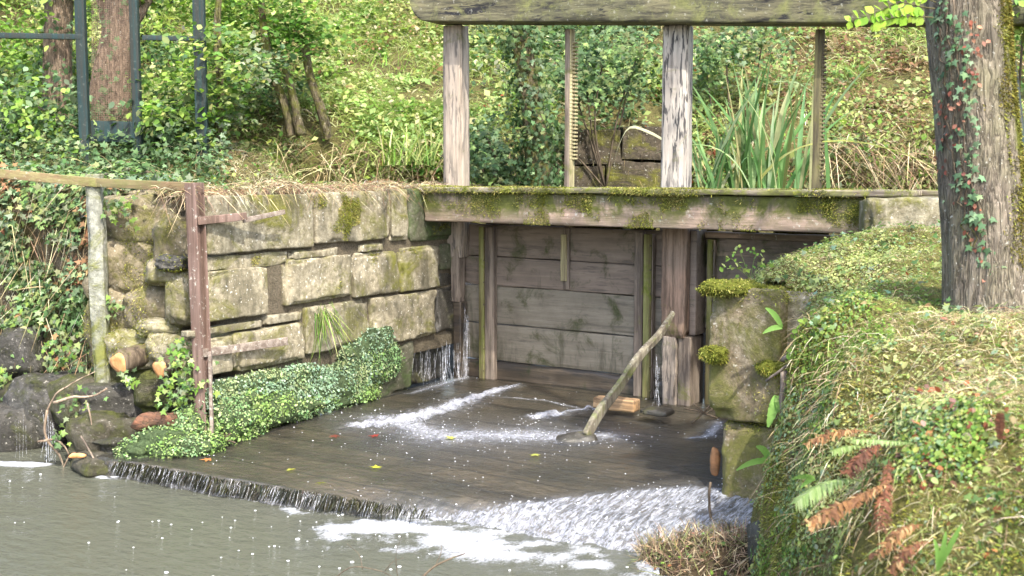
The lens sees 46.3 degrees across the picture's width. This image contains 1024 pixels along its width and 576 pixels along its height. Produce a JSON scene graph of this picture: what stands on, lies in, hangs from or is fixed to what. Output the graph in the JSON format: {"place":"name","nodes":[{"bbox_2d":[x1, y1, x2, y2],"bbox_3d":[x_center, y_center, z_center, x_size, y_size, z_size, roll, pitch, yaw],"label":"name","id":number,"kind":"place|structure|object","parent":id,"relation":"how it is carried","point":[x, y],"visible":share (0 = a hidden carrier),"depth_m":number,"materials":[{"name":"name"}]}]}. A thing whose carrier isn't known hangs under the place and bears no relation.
{"place":"outdoors","nodes":[
{"label":"outdoors","id":0,"kind":"place"},
{"bbox_2d":[0,411,749,575],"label":"pond water","id":1,"kind":"structure","parent":0,"point":[58,513],"depth_m":5.62,"materials":[{"name":"grey liquid"}]},
{"bbox_2d":[2,372,67,446],"bbox_3d":[-2.966,0.782,7.657,0.524,0.473,0.489,4,7,34],"label":"boulder","id":2,"kind":"object","parent":1,"relation":"in","point":[33,402],"visible":0.31,"depth_m":7.43,"materials":[{"name":"stone"}]},
{"bbox_2d":[29,370,92,387],"bbox_3d":[-2.860,0.603,7.668,0.459,0.133,0.412,-2,6,-15],"label":"rock","id":3,"kind":"object","parent":2,"relation":"on","point":[42,380],"visible":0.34,"depth_m":7.51,"materials":[{"name":"stone"}]},
{"bbox_2d":[69,451,115,476],"bbox_3d":[-2.429,1.017,6.947,0.242,0.128,0.428,-4,7,-34],"label":"rock","id":4,"kind":"object","parent":1,"relation":"in","point":[88,465],"visible":0.74,"depth_m":6.81,"materials":[{"name":"stone"}]},
{"bbox_2d":[68,453,85,457],"bbox_3d":[-2.481,0.956,6.837,0.098,0.035,0.028,-1,6,-13],"label":"wood chip","id":5,"kind":"object","parent":4,"relation":"on","point":[77,455],"visible":1,"depth_m":6.83,"materials":[{"name":"beige wood"}]},
{"bbox_2d":[80,436,93,457],"bbox_3d":[-2.416,0.932,6.848,0.120,0.174,0.012,2,6,20],"label":"stick","id":6,"kind":"object","parent":4,"relation":"on","point":[87,447],"visible":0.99,"depth_m":6.85,"materials":[{"name":"brown wood"}]},
{"bbox_2d":[65,410,129,454],"bbox_3d":[-2.465,0.873,7.200,0.304,0.281,0.467,2,6,16],"label":"boulder","id":7,"kind":"object","parent":1,"relation":"in","point":[77,427],"visible":0.58,"depth_m":7.02,"materials":[{"name":"stone"}]},
{"bbox_2d":[46,373,94,426],"bbox_3d":[-2.704,0.707,7.490,0.347,0.351,0.445,-5,8,-42],"label":"boulder","id":8,"kind":"object","parent":7,"relation":"on","point":[53,387],"visible":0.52,"depth_m":7.32,"materials":[{"name":"stone"}]},
{"bbox_2d":[37,371,107,466],"bbox_3d":[-2.573,0.810,7.040,0.393,0.623,0.164,0,6,0],"label":"driftwood","id":9,"kind":"object","parent":7,"relation":"on","point":[46,439],"visible":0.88,"depth_m":7.04,"materials":[{"name":"brown wood"}]},
{"bbox_2d":[73,382,141,417],"bbox_3d":[-2.466,0.697,7.389,0.465,0.247,0.291,0,6,0],"label":"boulder","id":10,"kind":"object","parent":7,"relation":"on","point":[120,399],"visible":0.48,"depth_m":7.27,"materials":[{"name":"stone"}]},
{"bbox_2d":[181,187,453,427],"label":"stone wall","id":11,"kind":"structure","parent":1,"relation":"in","point":[308,259],"depth_m":7.85,"materials":[{"name":"stone"}]},
{"bbox_2d":[302,303,353,364],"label":"hanging grass","id":12,"kind":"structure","parent":11,"relation":"attached to","point":[323,323],"depth_m":7.75,"materials":[{"name":"green plant"}]},
{"bbox_2d":[9,383,722,573],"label":"foam bubbles","id":13,"kind":"object","parent":1,"relation":"on","point":[165,572],"visible":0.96,"depth_m":6.02,"materials":[{"name":"white liquid"}]},
{"bbox_2d":[337,537,464,575],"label":"bare twig","id":14,"kind":"object","parent":1,"relation":"in","point":[430,569],"visible":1,"depth_m":4.83,"materials":[{"name":"brown wood"}]},
{"bbox_2d":[626,514,751,575],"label":"twig heap","id":15,"kind":"object","parent":1,"relation":"in","point":[686,552],"visible":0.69,"depth_m":5.21,"materials":[{"name":"beige plant"}]},
{"bbox_2d":[708,482,711,517],"bbox_3d":[0.926,0.993,5.604,0.019,0.162,0.066,0,6,4],"label":"stick","id":16,"kind":"object","parent":15,"relation":"on","point":[709,499],"visible":0.99,"depth_m":5.61,"materials":[{"name":"brown wood"}]},
{"bbox_2d":[99,375,752,550],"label":"weir water","id":17,"kind":"structure","parent":0,"point":[511,386],"depth_m":6.78,"materials":[{"name":"white liquid"}]},
{"bbox_2d":[109,417,137,438],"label":"boulder","id":18,"kind":"object","parent":17,"relation":"on","point":[121,428],"visible":0.27,"depth_m":7.04,"materials":[{"name":"stone"}]},
{"bbox_2d":[92,437,125,453],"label":"rock","id":19,"kind":"object","parent":18,"relation":"on","point":[108,444],"visible":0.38,"depth_m":6.98,"materials":[{"name":"stone"}]},
{"bbox_2d":[593,395,639,412],"bbox_3d":[0.681,0.753,7.812,0.306,0.088,0.109,3,7,31],"label":"broken plank","id":20,"kind":"object","parent":17,"relation":"on","point":[626,404],"visible":0.75,"depth_m":7.74,"materials":[{"name":"brown wood"}]},
{"bbox_2d":[640,406,674,416],"bbox_3d":[0.917,0.780,7.569,0.192,0.045,0.144,4,7,32],"label":"flat slab","id":21,"kind":"object","parent":17,"relation":"on","point":[658,411],"depth_m":7.53,"materials":[{"name":"stone"}]},
{"bbox_2d":[105,376,752,548],"bbox_3d":[0.223,0.994,7.106,4.164,0.188,3.300,4,7,32],"label":"apron","id":22,"kind":"object","parent":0,"point":[474,508],"visible":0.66,"depth_m":6.66,"materials":[{"name":"brown wood"}]},
{"bbox_2d":[0,169,287,434],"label":"railing","id":23,"kind":"object","parent":22,"relation":"on","point":[197,220],"visible":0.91,"depth_m":7.09,"materials":[{"name":"brown wood"}]},
{"bbox_2d":[114,325,401,461],"bbox_3d":[-1.403,0.644,7.575,0.509,0.602,2.319,5,8,42],"label":"cushion base","id":24,"kind":"object","parent":22,"relation":"on","point":[137,449],"visible":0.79,"depth_m":7.31,"materials":[{"name":"plant"}]},
{"bbox_2d":[112,326,405,461],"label":"creeping leaf cushions","id":25,"kind":"object","parent":24,"relation":"on","point":[367,391],"visible":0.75,"depth_m":7.42,"materials":[{"name":"green plant"}]},
{"bbox_2d":[130,411,176,431],"bbox_3d":[-2.070,0.772,6.960,0.281,0.112,0.105,-1,6,-13],"label":"rotting log","id":26,"kind":"object","parent":25,"relation":"on","point":[145,420],"visible":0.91,"depth_m":6.92,"materials":[{"name":"red wood"}]},
{"bbox_2d":[107,461,456,523],"bbox_3d":[-1.275,1.085,6.250,2.265,0.138,0.157,3,6,27],"label":"wet moss fringe","id":27,"kind":"object","parent":22,"relation":"on","point":[147,473],"visible":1,"depth_m":6.27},
{"bbox_2d":[451,246,466,378],"bbox_3d":[-0.407,0.146,9.142,0.085,1.273,0.114,4,7,32],"label":"gate post","id":28,"kind":"object","parent":22,"relation":"on","point":[459,311],"visible":0.81,"depth_m":9.12,"materials":[{"name":"grey wood"}]},
{"bbox_2d":[555,431,598,446],"bbox_3d":[0.385,0.905,7.099,0.258,0.105,0.184,0,6,0],"label":"foot stone","id":29,"kind":"object","parent":22,"relation":"on","point":[578,437],"visible":0.63,"depth_m":7.03,"materials":[{"name":"grey stone"}]},
{"bbox_2d":[583,311,674,434],"bbox_3d":[0.743,0.531,7.475,0.042,0.677,1.095,4,7,35],"label":"leaning timber","id":30,"kind":"object","parent":29,"relation":"on","point":[604,405],"visible":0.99,"depth_m":7.39,"materials":[{"name":"brown wood"}]},
{"bbox_2d":[661,228,706,407],"bbox_3d":[1.179,0.214,8.181,0.239,1.337,0.307,4,7,32],"label":"gate post","id":31,"kind":"object","parent":22,"relation":"on","point":[683,259],"visible":0.77,"depth_m":8.07,"materials":[{"name":"brown wood"}]},
{"bbox_2d":[464,223,662,399],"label":"sluice gate","id":32,"kind":"structure","parent":31,"relation":"attached to","point":[572,307],"depth_m":8.74,"materials":[{"name":"grey wood"}]},
{"bbox_2d":[564,29,577,226],"bbox_3d":[0.427,-1.138,8.628,0.087,1.429,0.053,3,6,24],"label":"gear rack","id":33,"kind":"object","parent":32,"relation":"attached to","point":[570,106],"visible":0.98,"depth_m":8.59,"materials":[{"name":"beige wood"}]},
{"bbox_2d":[704,231,847,405],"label":"sluice gate","id":34,"kind":"structure","parent":31,"relation":"attached to","point":[721,246],"depth_m":7.98,"materials":[{"name":"brown wood"}]},
{"bbox_2d":[0,0,1023,294],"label":"hillside","id":35,"kind":"structure","parent":0,"point":[478,90],"depth_m":11.24,"materials":[{"name":"green plant"}]},
{"bbox_2d":[0,0,98,129],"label":"tree","id":36,"kind":"object","parent":35,"relation":"on","point":[58,15],"visible":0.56,"depth_m":10.64,"materials":[{"name":"green plant"}]},
{"bbox_2d":[0,168,152,372],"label":"earth wall","id":37,"kind":"structure","parent":35,"relation":"on","point":[58,264],"depth_m":7.82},
{"bbox_2d":[0,154,135,373],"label":"hanging stems","id":38,"kind":"object","parent":37,"relation":"attached to","point":[11,247],"visible":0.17,"depth_m":7.71,"materials":[{"name":"plant"}]},
{"bbox_2d":[0,0,208,164],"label":"metal fence","id":39,"kind":"object","parent":35,"relation":"on","point":[79,36],"visible":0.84,"depth_m":9.25,"materials":[{"name":"metal"}]},
{"bbox_2d":[0,40,224,165],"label":"shrub","id":40,"kind":"object","parent":35,"relation":"on","point":[9,101],"visible":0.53,"depth_m":9.42,"materials":[{"name":"green plant"}]},
{"bbox_2d":[75,0,214,126],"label":"tree","id":41,"kind":"object","parent":35,"relation":"on","point":[144,5],"visible":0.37,"depth_m":9.93,"materials":[{"name":"brown plant"}]},
{"bbox_2d":[82,187,213,412],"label":"rubble wall","id":42,"kind":"structure","parent":35,"relation":"on","point":[166,316],"depth_m":7.29,"materials":[{"name":"stone"}]},
{"bbox_2d":[0,158,221,449],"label":"hanging ivy","id":43,"kind":"object","parent":42,"relation":"hanging from","point":[20,317],"visible":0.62,"depth_m":7.69,"materials":[{"name":"green plant"}]},
{"bbox_2d":[110,343,148,373],"bbox_3d":[-2.226,0.393,7.344,0.148,0.203,0.516,3,7,29],"label":"sawn log","id":44,"kind":"object","parent":42,"relation":"on","point":[129,358],"visible":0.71,"depth_m":7.15,"materials":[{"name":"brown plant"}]},
{"bbox_2d":[152,355,182,377],"bbox_3d":[-1.944,0.425,7.262,0.120,0.183,0.508,4,7,34],"label":"sawn log","id":45,"kind":"object","parent":42,"relation":"attached to","point":[160,367],"visible":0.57,"depth_m":7.07,"materials":[{"name":"orange wood"}]},
{"bbox_2d":[115,0,292,148],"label":"tree","id":46,"kind":"object","parent":35,"relation":"on","point":[216,40],"visible":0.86,"depth_m":9.50,"materials":[{"name":"green plant"}]},
{"bbox_2d":[0,102,480,197],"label":"ivy carpet","id":47,"kind":"object","parent":35,"relation":"on","point":[123,154],"visible":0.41,"depth_m":9.17,"materials":[{"name":"green plant"}]},
{"bbox_2d":[0,128,481,244],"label":"dry grass","id":48,"kind":"object","parent":35,"relation":"on","point":[282,189],"depth_m":7.68,"materials":[{"name":"beige plant"}]},
{"bbox_2d":[184,0,322,136],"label":"tree","id":49,"kind":"object","parent":35,"relation":"on","point":[293,123],"visible":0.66,"depth_m":10.52,"materials":[{"name":"green plant"}]},
{"bbox_2d":[147,0,370,140],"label":"tree","id":50,"kind":"object","parent":35,"relation":"on","point":[300,22],"visible":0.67,"depth_m":10.61,"materials":[{"name":"green plant"}]},
{"bbox_2d":[145,143,481,194],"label":"dry grass","id":51,"kind":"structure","parent":35,"relation":"on","point":[256,159],"depth_m":9.59,"materials":[{"name":"beige plant"}]},
{"bbox_2d":[353,48,414,74],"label":"grass clump","id":52,"kind":"object","parent":35,"relation":"on","point":[372,62],"visible":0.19,"depth_m":12.11,"materials":[{"name":"green plant"}]},
{"bbox_2d":[344,116,475,164],"bbox_3d":[-0.875,-1.273,10.633,1.198,0.511,0.918,0,6,0],"label":"grass clump","id":53,"kind":"object","parent":35,"relation":"on","point":[416,155],"visible":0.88,"depth_m":10.50,"materials":[{"name":"green plant"}]},
{"bbox_2d":[439,112,538,185],"bbox_3d":[-0.164,-1.024,10.089,0.867,0.934,1.358,0,6,0],"label":"shrub","id":54,"kind":"object","parent":35,"relation":"on","point":[490,164],"visible":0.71,"depth_m":9.91,"materials":[{"name":"green plant"}]},
{"bbox_2d":[470,25,604,186],"bbox_3d":[0.238,-1.683,10.063,1.141,1.876,1.747,2,6,20],"label":"tree","id":55,"kind":"object","parent":35,"relation":"on","point":[535,122],"visible":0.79,"depth_m":9.81,"materials":[{"name":"green plant"}]},
{"bbox_2d":[538,25,662,186],"bbox_3d":[0.821,-1.685,10.340,1.301,1.664,1.313,0,6,0],"label":"shrub","id":56,"kind":"object","parent":35,"relation":"on","point":[636,70],"visible":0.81,"depth_m":10.20,"materials":[{"name":"green plant"}]},
{"bbox_2d":[574,127,661,187],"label":"wall","id":57,"kind":"structure","parent":35,"relation":"on","point":[634,143],"depth_m":10.39,"materials":[{"name":"stone"}]},
{"bbox_2d":[230,0,1023,189],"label":"dead stalks","id":58,"kind":"object","parent":35,"relation":"on","point":[884,158],"visible":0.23,"depth_m":10.71,"materials":[{"name":"plant"}]},
{"bbox_2d":[613,126,660,175],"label":"dry reed","id":59,"kind":"object","parent":35,"relation":"on","point":[647,131],"visible":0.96,"depth_m":9.62,"materials":[{"name":"beige plant"}]},
{"bbox_2d":[409,0,1023,257],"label":"gantry","id":60,"kind":"object","parent":35,"relation":"on","point":[677,19],"visible":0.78,"depth_m":8.28,"materials":[{"name":"grey wood"}]},
{"bbox_2d":[419,186,937,233],"bbox_3d":[1.006,-0.537,7.970,3.627,0.268,0.564,4,7,32],"label":"footbridge","id":61,"kind":"object","parent":60,"relation":"attached to","point":[778,211],"visible":0.79,"depth_m":7.67,"materials":[{"name":"brown wood"}]},
{"bbox_2d":[811,29,826,196],"bbox_3d":[2.029,-1.025,7.922,0.074,1.347,0.053,3,6,24],"label":"gear rack","id":62,"kind":"object","parent":60,"relation":"attached to","point":[818,106],"visible":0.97,"depth_m":7.88,"materials":[{"name":"metal"}]},
{"bbox_2d":[657,26,812,123],"bbox_3d":[2.105,-1.855,11.020,1.507,1.888,1.210,0,6,0],"label":"shrub","id":63,"kind":"object","parent":35,"relation":"on","point":[707,68],"visible":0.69,"depth_m":10.97,"materials":[{"name":"green plant"}]},
{"bbox_2d":[1012,0,1023,118],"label":"shrub","id":64,"kind":"object","parent":35,"relation":"on","point":[1017,32],"visible":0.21,"depth_m":7.39,"materials":[{"name":"green plant"}]},
{"bbox_2d":[368,282,704,401],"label":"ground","id":65,"kind":"structure","parent":0,"point":[449,374],"depth_m":13.70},
{"bbox_2d":[746,518,760,563],"bbox_3d":[1.156,1.093,5.140,0.300,0.225,0.237,0,6,0],"label":"rock","id":66,"kind":"object","parent":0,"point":[752,528],"visible":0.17,"depth_m":5.08,"materials":[{"name":"stone"}]},
{"bbox_2d":[730,222,1023,575],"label":"bank","id":67,"kind":"structure","parent":0,"point":[863,541],"depth_m":4.07,"materials":[{"name":"green plant"}]},
{"bbox_2d":[81,185,1023,575],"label":"moss cushions","id":68,"kind":"object","parent":67,"relation":"on","point":[725,289],"visible":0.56,"depth_m":5.81,"materials":[{"name":"green plant"}]},
{"bbox_2d":[708,281,815,502],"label":"stone pier","id":69,"kind":"structure","parent":67,"relation":"on","point":[738,328],"depth_m":5.86,"materials":[{"name":"stone"}]},
{"bbox_2d":[684,403,718,423],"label":"caught twigs","id":70,"kind":"object","parent":69,"relation":"attached to","point":[702,412],"visible":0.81,"depth_m":7.51,"materials":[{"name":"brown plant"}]},
{"bbox_2d":[710,447,719,475],"bbox_3d":[1.034,0.883,6.100,0.050,0.150,0.066,0,6,0],"label":"sawn stub","id":71,"kind":"object","parent":69,"relation":"attached to","point":[714,461],"visible":1,"depth_m":6.07,"materials":[{"name":"orange wood"}]},
{"bbox_2d":[719,244,773,279],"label":"seedling","id":72,"kind":"object","parent":69,"relation":"on","point":[721,269],"visible":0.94,"depth_m":5.95,"materials":[{"name":"green plant"}]},
{"bbox_2d":[736,445,769,470],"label":"strap fern","id":73,"kind":"object","parent":69,"relation":"attached to","point":[765,452],"visible":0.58,"depth_m":5.62,"materials":[{"name":"green plant"}]},
{"bbox_2d":[763,307,782,333],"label":"strap fern","id":74,"kind":"object","parent":69,"relation":"attached to","point":[775,316],"visible":1,"depth_m":5.61,"materials":[{"name":"green plant"}]},
{"bbox_2d":[767,395,779,426],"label":"strap fern","id":75,"kind":"object","parent":69,"relation":"attached to","point":[774,409],"visible":0.83,"depth_m":5.65,"materials":[{"name":"green plant"}]},
{"bbox_2d":[765,352,793,416],"bbox_3d":[1.226,0.458,5.231,0.091,0.394,0.324,-2,6,-18],"label":"exposed root","id":76,"kind":"object","parent":67,"relation":"attached to","point":[782,372],"visible":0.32,"depth_m":5.29,"materials":[{"name":"brown wood"}]},
{"bbox_2d":[792,474,814,487],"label":"strap fern","id":77,"kind":"object","parent":67,"relation":"on","point":[809,478],"visible":1,"depth_m":4.12,"materials":[{"name":"green plant"}]},
{"bbox_2d":[787,478,862,511],"bbox_3d":[0.939,0.612,3.564,0.230,0.084,0.102,-1,6,-11],"label":"fern frond","id":78,"kind":"object","parent":67,"relation":"on","point":[817,491],"visible":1,"depth_m":3.54,"materials":[{"name":"green plant"}]},
{"bbox_2d":[742,329,912,575],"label":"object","id":79,"kind":"object","parent":67,"relation":"attached to","point":[775,521],"visible":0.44,"depth_m":4.33,"materials":[{"name":"green plant"}]},
{"bbox_2d":[803,428,875,449],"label":"dead frond","id":80,"kind":"object","parent":67,"relation":"on","point":[823,438],"visible":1,"depth_m":3.95,"materials":[{"name":"orange plant"}]},
{"bbox_2d":[799,480,893,532],"bbox_3d":[0.941,0.613,3.356,0.275,0.140,0.105,0,6,0],"label":"dead frond","id":81,"kind":"object","parent":67,"relation":"on","point":[819,520],"visible":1,"depth_m":3.35,"materials":[{"name":"brown plant"}]},
{"bbox_2d":[829,445,863,456],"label":"fern frond","id":82,"kind":"object","parent":67,"relation":"on","point":[845,449],"visible":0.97,"depth_m":3.95,"materials":[{"name":"green plant"}]},
{"bbox_2d":[839,444,880,479],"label":"dead frond","id":83,"kind":"object","parent":67,"relation":"on","point":[859,461],"visible":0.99,"depth_m":3.55,"materials":[{"name":"brown plant"}]},
{"bbox_2d":[850,439,912,447],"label":"fern frond","id":84,"kind":"object","parent":67,"relation":"on","point":[881,442],"visible":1,"depth_m":3.40,"materials":[{"name":"green plant"}]},
{"bbox_2d":[873,459,895,533],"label":"dead frond","id":85,"kind":"object","parent":67,"relation":"on","point":[885,494],"visible":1,"depth_m":3.35,"materials":[{"name":"brown plant"}]},
{"bbox_2d":[750,219,1023,575],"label":"bank herbs","id":86,"kind":"object","parent":67,"relation":"on","point":[946,450],"visible":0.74,"depth_m":4.16,"materials":[{"name":"green plant"}]},
{"bbox_2d":[874,524,922,563],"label":"dead frond","id":87,"kind":"object","parent":67,"relation":"on","point":[902,532],"visible":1,"depth_m":3.22,"materials":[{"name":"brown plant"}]},
{"bbox_2d":[859,196,939,231],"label":"stone slab","id":88,"kind":"structure","parent":67,"relation":"on","point":[875,211],"depth_m":6.80,"materials":[{"name":"stone"}]},
{"bbox_2d":[886,541,929,575],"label":"dead frond","id":89,"kind":"object","parent":67,"relation":"on","point":[907,552],"visible":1,"depth_m":3.16,"materials":[{"name":"brown plant"}]},
{"bbox_2d":[844,0,1023,315],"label":"tree","id":90,"kind":"object","parent":67,"relation":"on","point":[977,140],"visible":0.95,"depth_m":4.61,"materials":[{"name":"brown plant"}]},
{"bbox_2d":[933,524,961,570],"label":"strap fern","id":91,"kind":"object","parent":67,"relation":"on","point":[941,556],"visible":1,"depth_m":3.08,"materials":[{"name":"green plant"}]},
{"bbox_2d":[955,360,980,367],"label":"rock","id":92,"kind":"object","parent":67,"relation":"on","point":[968,363],"visible":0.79,"depth_m":3.97,"materials":[{"name":"stone"}]},
{"bbox_2d":[962,432,979,441],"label":"rock","id":93,"kind":"object","parent":67,"relation":"on","point":[968,434],"visible":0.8,"depth_m":3.38,"materials":[{"name":"stone"}]},
{"bbox_2d":[986,389,1013,404],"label":"fern frond","id":94,"kind":"object","parent":67,"relation":"on","point":[1003,394],"visible":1,"depth_m":3.42,"materials":[{"name":"green plant"}]},
{"bbox_2d":[995,413,1005,442],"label":"dead frond","id":95,"kind":"object","parent":67,"relation":"on","point":[1000,423],"visible":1,"depth_m":3.30,"materials":[{"name":"brown plant"}]},
{"bbox_2d":[1015,59,1023,149],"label":"leaning pole","id":96,"kind":"object","parent":67,"relation":"on","point":[1021,111],"visible":0.1,"depth_m":7.01,"materials":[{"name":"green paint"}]},
{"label":"boulder","id":97,"kind":"object","parent":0,"visible":0},
{"bbox_2d":[0,377,14,402],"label":"boulder","id":98,"kind":"object","parent":97,"relation":"on","point":[3,390],"visible":0.1,"depth_m":7.68,"materials":[{"name":"stone"}]},
{"bbox_2d":[0,326,45,377],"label":"rock","id":99,"kind":"object","parent":98,"relation":"on","point":[10,340],"visible":0.56,"depth_m":7.70,"materials":[{"name":"stone"}]},
{"bbox_2d":[0,402,42,451],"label":"boulder","id":100,"kind":"object","parent":97,"relation":"on","point":[18,432],"visible":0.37,"depth_m":7.36,"materials":[{"name":"stone"}]},
{"label":"upstream water","id":101,"kind":"structure","parent":0,"visible":0},
{"bbox_2d":[692,113,779,188],"bbox_3d":[1.418,-1.019,9.300,0.940,0.662,1.277,6,8,44],"label":"reed clump","id":102,"kind":"object","parent":101,"relation":"in","point":[697,164],"visible":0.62,"depth_m":9.33,"materials":[{"name":"green plant"}]},
{"bbox_2d":[660,45,935,196],"bbox_3d":[2.307,-1.268,9.265,2.241,1.225,1.879,2,6,15],"label":"reed clump","id":103,"kind":"object","parent":101,"relation":"in","point":[758,174],"visible":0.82,"depth_m":9.53,"materials":[{"name":"green plant"}]}
]}

